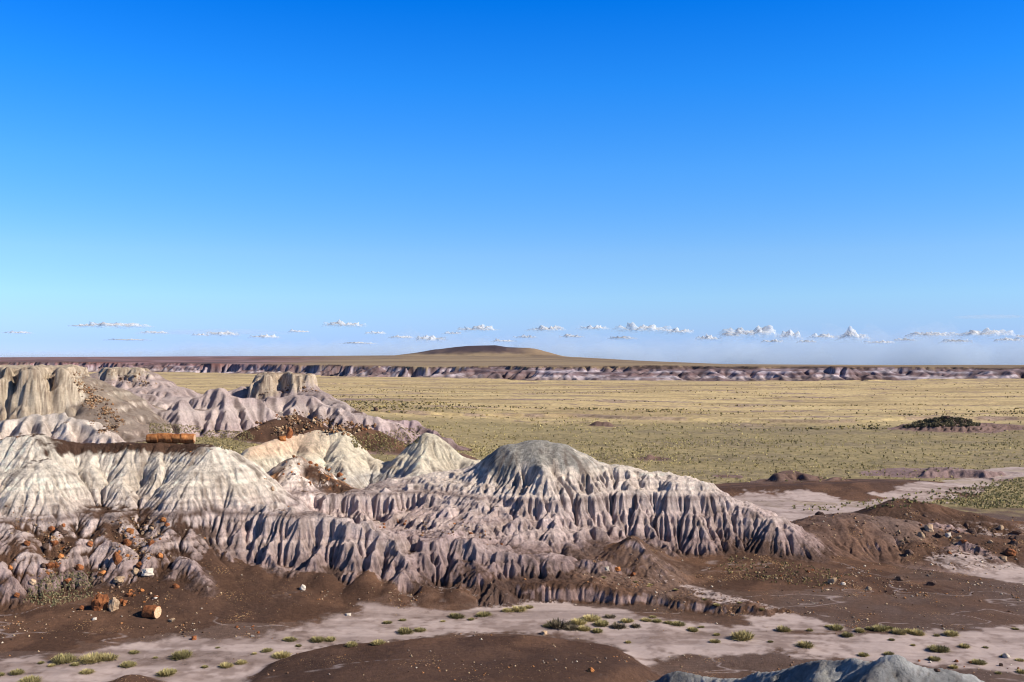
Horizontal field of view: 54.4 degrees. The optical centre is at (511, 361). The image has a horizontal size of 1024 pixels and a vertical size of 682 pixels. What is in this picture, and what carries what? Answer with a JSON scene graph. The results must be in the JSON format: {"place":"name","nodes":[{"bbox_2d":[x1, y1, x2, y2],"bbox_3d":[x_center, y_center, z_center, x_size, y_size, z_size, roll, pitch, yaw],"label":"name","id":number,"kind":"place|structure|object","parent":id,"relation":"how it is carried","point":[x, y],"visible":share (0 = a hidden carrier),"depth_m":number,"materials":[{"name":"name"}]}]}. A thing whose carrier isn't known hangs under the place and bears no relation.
{"place":"outdoors","nodes":[
{"label":"outdoors","id":0,"kind":"place"},
{"bbox_2d":[0,364,173,443],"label":"cliff mesa","id":1,"kind":"structure","parent":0,"point":[48,400],"depth_m":163.48,"materials":[{"name":"stone"}]},
{"bbox_2d":[72,371,124,433],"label":"rubble","id":2,"kind":"object","parent":1,"relation":"on","point":[89,400],"visible":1,"depth_m":166.23,"materials":[{"name":"stone"}]},
{"bbox_2d":[149,422,202,432],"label":"basin grass","id":3,"kind":"structure","parent":1,"relation":"on","point":[165,429],"depth_m":173.42,"materials":[{"name":"plant"}]},
{"bbox_2d":[89,367,203,409],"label":"capped butte","id":4,"kind":"object","parent":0,"point":[163,393],"visible":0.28,"depth_m":242.55,"materials":[{"name":"stone"}]},
{"bbox_2d":[108,373,156,386],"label":"rubble","id":5,"kind":"object","parent":4,"relation":"on","point":[120,378],"visible":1,"depth_m":244.34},
{"bbox_2d":[0,434,311,561],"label":"white ridge","id":6,"kind":"structure","parent":0,"point":[212,490],"depth_m":92.48,"materials":[{"name":"stone"}]},
{"bbox_2d":[146,433,195,443],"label":"petrified log","id":7,"kind":"object","parent":6,"relation":"on","point":[187,438],"visible":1,"depth_m":99.11,"materials":[{"name":"orange stone"}]},
{"bbox_2d":[147,371,471,450],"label":"purple hills","id":8,"kind":"structure","parent":0,"point":[241,408],"depth_m":197.18,"materials":[{"name":"stone"}]},
{"bbox_2d":[259,382,318,394],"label":"rubble","id":9,"kind":"object","parent":8,"relation":"on","point":[303,387],"visible":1,"depth_m":223.61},
{"bbox_2d":[0,501,630,612],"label":"fluted ridge","id":10,"kind":"structure","parent":0,"point":[294,541],"depth_m":85.46,"materials":[{"name":"stone"}]},
{"bbox_2d":[9,504,56,539],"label":"rubble","id":11,"kind":"object","parent":10,"relation":"on","point":[30,521],"visible":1,"depth_m":86.07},
{"bbox_2d":[45,562,54,568],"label":"boulder","id":12,"kind":"object","parent":10,"relation":"on","point":[50,565],"visible":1,"depth_m":81.09,"materials":[{"name":"orange stone"}]},
{"bbox_2d":[38,524,72,580],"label":"rubble","id":13,"kind":"object","parent":10,"relation":"on","point":[60,551],"visible":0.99,"depth_m":83.92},
{"bbox_2d":[23,572,93,606],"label":"slope grass","id":14,"kind":"structure","parent":10,"relation":"on","point":[54,594],"depth_m":79.77,"materials":[{"name":"plant"}]},
{"bbox_2d":[76,564,83,570],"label":"boulder","id":15,"kind":"object","parent":10,"relation":"on","point":[79,567],"visible":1,"depth_m":82.04,"materials":[{"name":"orange stone"}]},
{"bbox_2d":[112,552,121,565],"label":"petrified boulder","id":16,"kind":"object","parent":10,"relation":"on","point":[117,558],"visible":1,"depth_m":82.40,"materials":[{"name":"orange stone"}]},
{"bbox_2d":[113,576,124,582],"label":"stone slab","id":17,"kind":"object","parent":10,"relation":"on","point":[118,579],"depth_m":80.69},
{"bbox_2d":[123,539,131,545],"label":"boulder","id":18,"kind":"object","parent":10,"relation":"on","point":[126,542],"visible":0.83,"depth_m":85.15,"materials":[{"name":"orange stone"}]},
{"bbox_2d":[126,528,133,533],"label":"rock","id":19,"kind":"object","parent":10,"relation":"on","point":[130,530],"visible":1,"depth_m":86.39,"materials":[{"name":"orange stone"}]},
{"bbox_2d":[132,567,138,576],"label":"petrified block","id":20,"kind":"object","parent":10,"relation":"on","point":[135,571],"depth_m":81.92,"materials":[{"name":"beige stone"}]},
{"bbox_2d":[111,513,171,561],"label":"rubble","id":21,"kind":"object","parent":10,"relation":"on","point":[139,540],"visible":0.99,"depth_m":86.30,"materials":[{"name":"stone"}]},
{"bbox_2d":[141,568,153,576],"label":"stone slab","id":22,"kind":"object","parent":10,"relation":"on","point":[147,572],"depth_m":81.40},
{"bbox_2d":[233,415,478,510],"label":"debris hill","id":23,"kind":"structure","parent":0,"point":[295,485],"depth_m":109.00,"materials":[{"name":"stone"}]},
{"bbox_2d":[201,429,254,449],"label":"basin grass","id":24,"kind":"structure","parent":23,"relation":"on","point":[224,446],"depth_m":174.64,"materials":[{"name":"plant"}]},
{"bbox_2d":[254,409,375,435],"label":"rubble","id":25,"kind":"object","parent":23,"relation":"on","point":[306,426],"visible":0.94,"depth_m":180.29,"materials":[{"name":"stone"}]},
{"bbox_2d":[241,429,480,488],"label":"cream ridge","id":26,"kind":"structure","parent":0,"point":[358,466],"depth_m":119.17,"materials":[{"name":"stone"}]},
{"bbox_2d":[277,436,285,440],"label":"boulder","id":27,"kind":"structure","parent":26,"relation":"on","point":[281,438],"depth_m":122.77,"materials":[{"name":"orange stone"}]},
{"bbox_2d":[286,427,292,438],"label":"pinnacle rock","id":28,"kind":"object","parent":26,"relation":"on","point":[289,433],"visible":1,"depth_m":123.82,"materials":[{"name":"orange stone"}]},
{"bbox_2d":[350,424,422,453],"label":"saddle grass","id":29,"kind":"structure","parent":26,"relation":"on","point":[369,444],"depth_m":182.58,"materials":[{"name":"plant"}]},
{"bbox_2d":[0,479,1023,681],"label":"brown earth","id":30,"kind":"structure","parent":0,"point":[391,658],"depth_m":78.01,"materials":[{"name":"soil"}]},
{"bbox_2d":[91,593,108,610],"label":"petrified boulder","id":31,"kind":"object","parent":30,"relation":"on","point":[99,601],"visible":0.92,"depth_m":75.95,"materials":[{"name":"orange stone"}]},
{"bbox_2d":[108,597,119,611],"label":"boulder","id":32,"kind":"object","parent":30,"relation":"on","point":[113,603],"visible":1,"depth_m":75.80,"materials":[{"name":"beige stone"}]},
{"bbox_2d":[99,580,171,615],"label":"rubble","id":33,"kind":"object","parent":30,"relation":"on","point":[134,593],"visible":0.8,"depth_m":78.11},
{"bbox_2d":[141,605,160,618],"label":"log round","id":34,"kind":"object","parent":30,"relation":"on","point":[152,611],"visible":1,"depth_m":74.53,"materials":[{"name":"orange wood"}]},
{"bbox_2d":[344,641,357,646],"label":"shrub","id":35,"kind":"object","parent":30,"relation":"on","point":[351,643],"visible":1,"depth_m":66.55,"materials":[{"name":"plant"}]},
{"bbox_2d":[371,639,386,644],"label":"shrub","id":36,"kind":"object","parent":30,"relation":"on","point":[378,642],"visible":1,"depth_m":66.58,"materials":[{"name":"plant"}]},
{"bbox_2d":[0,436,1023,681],"bbox_3d":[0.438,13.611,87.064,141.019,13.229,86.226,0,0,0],"label":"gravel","id":37,"kind":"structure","parent":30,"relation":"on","point":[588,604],"depth_m":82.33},
{"bbox_2d":[717,555,849,587],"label":"rise grass","id":38,"kind":"structure","parent":30,"relation":"on","point":[749,575],"depth_m":90.86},
{"bbox_2d":[775,625,792,631],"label":"shrub","id":39,"kind":"object","parent":30,"relation":"on","point":[781,628],"visible":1,"depth_m":73.82,"materials":[{"name":"plant"}]},
{"bbox_2d":[722,556,935,594],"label":"rubble","id":40,"kind":"object","parent":30,"relation":"on","point":[806,578],"visible":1,"depth_m":89.28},
{"bbox_2d":[827,577,836,583],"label":"boulder","id":41,"kind":"object","parent":30,"relation":"on","point":[832,580],"visible":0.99,"depth_m":87.68,"materials":[{"name":"beige stone"}]},
{"bbox_2d":[855,627,865,632],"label":"shrub","id":42,"kind":"object","parent":30,"relation":"on","point":[859,630],"visible":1,"depth_m":73.58,"materials":[{"name":"plant"}]},
{"bbox_2d":[871,624,889,631],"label":"shrub","id":43,"kind":"object","parent":30,"relation":"on","point":[882,628],"visible":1,"depth_m":73.74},
{"bbox_2d":[890,628,906,634],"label":"shrub","id":44,"kind":"object","parent":30,"relation":"on","point":[899,631],"visible":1,"depth_m":72.83,"materials":[{"name":"plant"}]},
{"bbox_2d":[894,576,903,580],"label":"boulder","id":45,"kind":"object","parent":30,"relation":"on","point":[898,578],"visible":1,"depth_m":89.84,"materials":[{"name":"stone"}]},
{"bbox_2d":[926,580,935,585],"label":"boulder","id":46,"kind":"object","parent":30,"relation":"on","point":[931,583],"visible":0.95,"depth_m":88.23,"materials":[{"name":"stone"}]},
{"bbox_2d":[0,467,1023,681],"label":"dry wash","id":47,"kind":"object","parent":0,"point":[368,626],"visible":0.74,"depth_m":72.03},
{"bbox_2d":[9,668,24,674],"bbox_3d":[-31.738,19.862,63.852,1.163,0.352,1.089,0,0,7],"label":"shrub","id":48,"kind":"object","parent":47,"relation":"on","point":[17,672],"visible":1,"depth_m":63.78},
{"bbox_2d":[17,675,42,681],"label":"shrub","id":49,"kind":"object","parent":47,"relation":"on","point":[31,678],"visible":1,"depth_m":61.92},
{"bbox_2d":[50,651,77,664],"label":"shrub","id":50,"kind":"object","parent":47,"relation":"on","point":[63,658],"visible":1,"depth_m":65.94,"materials":[{"name":"plant"}]},
{"bbox_2d":[79,668,95,674],"bbox_3d":[-27.228,19.834,63.823,1.088,0.308,1.173,0,0,38],"label":"shrub","id":51,"kind":"object","parent":47,"relation":"on","point":[88,671],"visible":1,"depth_m":63.70,"materials":[{"name":"plant"}]},
{"bbox_2d":[78,652,105,664],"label":"shrub","id":52,"kind":"object","parent":47,"relation":"on","point":[93,657],"visible":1,"depth_m":66.09,"materials":[{"name":"plant"}]},
{"bbox_2d":[98,652,118,660],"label":"shrub","id":53,"kind":"object","parent":47,"relation":"on","point":[108,657],"visible":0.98,"depth_m":66.52,"materials":[{"name":"plant"}]},
{"bbox_2d":[119,661,137,667],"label":"shrub","id":54,"kind":"object","parent":47,"relation":"on","point":[128,664],"visible":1,"depth_m":65.28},
{"bbox_2d":[156,668,176,676],"bbox_3d":[-22.005,19.776,63.424,1.634,0.396,1.677,0,0,-9],"label":"shrub","id":55,"kind":"object","parent":47,"relation":"on","point":[167,672],"visible":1,"depth_m":63.27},
{"bbox_2d":[168,649,193,659],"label":"shrub","id":56,"kind":"object","parent":47,"relation":"on","point":[182,654],"visible":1,"depth_m":67.16,"materials":[{"name":"plant"}]},
{"bbox_2d":[218,662,234,667],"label":"shrub","id":57,"kind":"object","parent":47,"relation":"on","point":[226,665],"visible":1,"depth_m":65.09,"materials":[{"name":"plant"}]},
{"bbox_2d":[236,659,246,664],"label":"shrub","id":58,"kind":"object","parent":47,"relation":"on","point":[242,661],"visible":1,"depth_m":65.79,"materials":[{"name":"plant"}]},
{"bbox_2d":[261,647,273,652],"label":"shrub","id":59,"kind":"object","parent":47,"relation":"on","point":[267,650],"visible":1,"depth_m":68.40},
{"bbox_2d":[271,650,291,658],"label":"shrub","id":60,"kind":"object","parent":47,"relation":"on","point":[284,654],"visible":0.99,"depth_m":67.25,"materials":[{"name":"plant"}]},
{"bbox_2d":[284,636,297,641],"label":"shrub","id":61,"kind":"object","parent":47,"relation":"on","point":[289,639],"visible":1,"depth_m":71.25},
{"bbox_2d":[310,636,324,642],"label":"shrub","id":62,"kind":"object","parent":47,"relation":"on","point":[315,639],"visible":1,"depth_m":71.22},
{"bbox_2d":[325,636,334,641],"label":"shrub","id":63,"kind":"object","parent":47,"relation":"on","point":[330,639],"visible":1,"depth_m":71.45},
{"bbox_2d":[397,627,412,634],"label":"shrub","id":64,"kind":"object","parent":47,"relation":"on","point":[407,630],"visible":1,"depth_m":73.13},
{"bbox_2d":[413,627,426,631],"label":"shrub","id":65,"kind":"object","parent":47,"relation":"on","point":[419,629],"visible":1,"depth_m":73.67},
{"bbox_2d":[449,612,464,618],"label":"shrub","id":66,"kind":"object","parent":47,"relation":"on","point":[456,615],"visible":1,"depth_m":77.79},
{"bbox_2d":[477,611,492,616],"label":"shrub","id":67,"kind":"object","parent":47,"relation":"on","point":[484,614],"visible":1,"depth_m":78.18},
{"bbox_2d":[501,607,513,611],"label":"shrub","id":68,"kind":"object","parent":47,"relation":"on","point":[506,609],"visible":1,"depth_m":79.39,"materials":[{"name":"plant"}]},
{"bbox_2d":[511,605,526,611],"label":"shrub","id":69,"kind":"object","parent":47,"relation":"on","point":[519,608],"visible":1,"depth_m":79.56,"materials":[{"name":"plant"}]},
{"bbox_2d":[545,617,572,629],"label":"shrub","id":70,"kind":"object","parent":47,"relation":"on","point":[557,624],"visible":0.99,"depth_m":74.99,"materials":[{"name":"plant"}]},
{"bbox_2d":[564,624,578,630],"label":"shrub","id":71,"kind":"object","parent":47,"relation":"on","point":[572,627],"visible":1,"depth_m":74.16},
{"bbox_2d":[569,617,587,624],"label":"shrub","id":72,"kind":"object","parent":47,"relation":"on","point":[577,621],"visible":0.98,"depth_m":75.65,"materials":[{"name":"plant"}]},
{"bbox_2d":[577,625,590,631],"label":"shrub","id":73,"kind":"object","parent":47,"relation":"on","point":[584,628],"visible":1,"depth_m":73.95,"materials":[{"name":"plant"}]},
{"bbox_2d":[580,613,601,621],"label":"shrub","id":74,"kind":"object","parent":47,"relation":"on","point":[590,617],"visible":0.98,"depth_m":76.67,"materials":[{"name":"plant"}]},
{"bbox_2d":[590,628,603,632],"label":"shrub","id":75,"kind":"object","parent":47,"relation":"on","point":[596,630],"visible":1,"depth_m":73.45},
{"bbox_2d":[592,620,608,626],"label":"shrub","id":76,"kind":"object","parent":47,"relation":"on","point":[601,623],"visible":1,"depth_m":75.30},
{"bbox_2d":[603,613,615,618],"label":"shrub","id":77,"kind":"object","parent":47,"relation":"on","point":[610,616],"visible":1,"depth_m":77.59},
{"bbox_2d":[610,621,628,629],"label":"shrub","id":78,"kind":"object","parent":47,"relation":"on","point":[619,625],"visible":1,"depth_m":74.72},
{"bbox_2d":[619,617,634,622],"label":"shrub","id":79,"kind":"object","parent":47,"relation":"on","point":[627,620],"visible":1,"depth_m":76.17,"materials":[{"name":"plant"}]},
{"bbox_2d":[670,620,685,625],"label":"shrub","id":80,"kind":"object","parent":47,"relation":"on","point":[676,623],"visible":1,"depth_m":75.40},
{"bbox_2d":[686,626,698,631],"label":"shrub","id":81,"kind":"object","parent":47,"relation":"on","point":[692,629],"visible":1,"depth_m":74.04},
{"bbox_2d":[728,629,757,641],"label":"shrub","id":82,"kind":"object","parent":47,"relation":"on","point":[742,635],"visible":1,"depth_m":71.50,"materials":[{"name":"plant"}]},
{"bbox_2d":[794,640,815,647],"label":"shrub","id":83,"kind":"object","parent":47,"relation":"on","point":[804,644],"visible":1,"depth_m":69.52,"materials":[{"name":"plant"}]},
{"bbox_2d":[828,623,843,630],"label":"shrub","id":84,"kind":"object","parent":47,"relation":"on","point":[836,627],"visible":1,"depth_m":74.27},
{"bbox_2d":[840,631,854,636],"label":"shrub","id":85,"kind":"object","parent":47,"relation":"on","point":[846,634],"visible":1,"depth_m":72.33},
{"bbox_2d":[792,488,940,510],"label":"wash scrub","id":86,"kind":"object","parent":47,"relation":"on","point":[894,499],"visible":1,"depth_m":136.75,"materials":[{"name":"plant"}]},
{"bbox_2d":[908,628,924,635],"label":"shrub","id":87,"kind":"object","parent":47,"relation":"on","point":[917,632],"visible":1,"depth_m":72.74,"materials":[{"name":"plant"}]},
{"bbox_2d":[927,655,941,661],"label":"shrub","id":88,"kind":"object","parent":47,"relation":"on","point":[932,658],"visible":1,"depth_m":66.56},
{"bbox_2d":[927,644,952,652],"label":"shrub","id":89,"kind":"object","parent":47,"relation":"on","point":[938,648],"visible":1,"depth_m":68.64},
{"bbox_2d":[943,629,958,636],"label":"shrub","id":90,"kind":"object","parent":47,"relation":"on","point":[952,633],"visible":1,"depth_m":72.62,"materials":[{"name":"plant"}]},
{"bbox_2d":[958,643,971,647],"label":"shrub","id":91,"kind":"object","parent":47,"relation":"on","point":[963,645],"visible":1,"depth_m":69.58,"materials":[{"name":"plant"}]},
{"bbox_2d":[969,658,987,664],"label":"shrub","id":92,"kind":"object","parent":47,"relation":"on","point":[978,661],"visible":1,"depth_m":65.62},
{"bbox_2d":[941,477,1023,508],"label":"wash scrub","id":93,"kind":"object","parent":47,"relation":"on","point":[996,500],"visible":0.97,"depth_m":146.75,"materials":[{"name":"plant"}]},
{"bbox_2d":[0,361,1023,384],"bbox_3d":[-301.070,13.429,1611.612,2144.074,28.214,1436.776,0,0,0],"label":"badland wall","id":94,"kind":"structure","parent":0,"point":[700,373],"depth_m":1234.10,"materials":[{"name":"stone"}]},
{"bbox_2d":[0,345,1023,369],"bbox_3d":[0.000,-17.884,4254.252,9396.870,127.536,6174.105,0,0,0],"label":"distant upland","id":95,"kind":"structure","parent":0,"point":[487,355],"depth_m":2727.88,"materials":[{"name":"soil"}]},
{"bbox_2d":[0,0,1023,364],"label":"sky","id":96,"kind":"structure","parent":0,"point":[181,171],"materials":[{"name":"blue"}]},
{"bbox_2d":[89,372,1023,512],"bbox_3d":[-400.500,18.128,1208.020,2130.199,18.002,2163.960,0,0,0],"label":"grassland","id":97,"kind":"structure","parent":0,"point":[975,394],"depth_m":346.80,"materials":[{"name":"plant"}]},
{"bbox_2d":[135,402,1023,503],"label":"sagebrush","id":98,"kind":"object","parent":97,"relation":"on","point":[641,461],"visible":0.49,"depth_m":223.53,"materials":[{"name":"plant"}]},
{"bbox_2d":[186,383,1023,429],"bbox_3d":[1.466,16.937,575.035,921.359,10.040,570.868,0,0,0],"label":"scrub","id":99,"kind":"object","parent":97,"relation":"on","point":[435,403],"visible":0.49,"depth_m":399.40,"materials":[{"name":"plant"}]},
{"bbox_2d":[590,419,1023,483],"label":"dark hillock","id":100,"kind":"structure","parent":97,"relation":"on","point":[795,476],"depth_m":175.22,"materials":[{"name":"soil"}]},
{"bbox_2d":[903,415,980,427],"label":"hillock scrub","id":101,"kind":"object","parent":100,"relation":"on","point":[937,422],"visible":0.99,"depth_m":288.51,"materials":[{"name":"plant"}]},
{"bbox_2d":[314,440,833,562],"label":"domed hill","id":102,"kind":"structure","parent":0,"point":[537,496],"depth_m":100.30,"materials":[{"name":"stone"}]},
{"bbox_2d":[402,518,490,544],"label":"rubble","id":103,"kind":"object","parent":102,"relation":"on","point":[445,532],"visible":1,"depth_m":94.98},
{"bbox_2d":[729,325,770,331],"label":"cloud","id":104,"kind":"structure","parent":0,"point":[768,327],"depth_m":9412.65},
{"bbox_2d":[647,655,983,681],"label":"pale hill","id":105,"kind":"structure","parent":0,"point":[892,668],"depth_m":49.41,"materials":[{"name":"stone"}]},
{"bbox_2d":[845,326,857,336],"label":"cloud","id":106,"kind":"structure","parent":0,"point":[849,329],"depth_m":9449.12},
{"bbox_2d":[791,498,1023,573],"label":"brown hills","id":107,"kind":"structure","parent":0,"point":[870,546],"depth_m":101.86,"materials":[{"name":"soil"}]},
{"bbox_2d":[904,549,913,555],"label":"boulder","id":108,"kind":"object","parent":107,"relation":"on","point":[908,552],"visible":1,"depth_m":98.22,"materials":[{"name":"stone"}]},
{"bbox_2d":[917,531,924,538],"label":"boulder","id":109,"kind":"object","parent":107,"relation":"on","point":[920,534],"visible":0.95,"depth_m":101.54,"materials":[{"name":"beige stone"}]},
{"bbox_2d":[924,524,933,531],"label":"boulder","id":110,"kind":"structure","parent":107,"relation":"on","point":[928,527],"depth_m":103.25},
{"bbox_2d":[868,518,1021,563],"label":"rubble","id":111,"kind":"object","parent":107,"relation":"on","point":[952,540],"visible":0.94,"depth_m":101.72,"materials":[{"name":"stone"}]},
{"bbox_2d":[968,528,976,534],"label":"boulder","id":112,"kind":"object","parent":107,"relation":"on","point":[972,530],"visible":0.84,"depth_m":106.15,"materials":[{"name":"stone"}]},
{"bbox_2d":[1003,548,1016,555],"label":"boulder","id":113,"kind":"object","parent":107,"relation":"on","point":[1008,551],"visible":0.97,"depth_m":98.73,"materials":[{"name":"orange stone"}]},
{"bbox_2d":[1009,540,1017,546],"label":"rock","id":114,"kind":"object","parent":107,"relation":"on","point":[1013,543],"visible":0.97,"depth_m":101.75,"materials":[{"name":"stone"}]},
{"bbox_2d":[1011,529,1022,534],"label":"boulder","id":115,"kind":"object","parent":107,"relation":"on","point":[1017,532],"visible":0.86,"depth_m":111.36,"materials":[{"name":"stone"}]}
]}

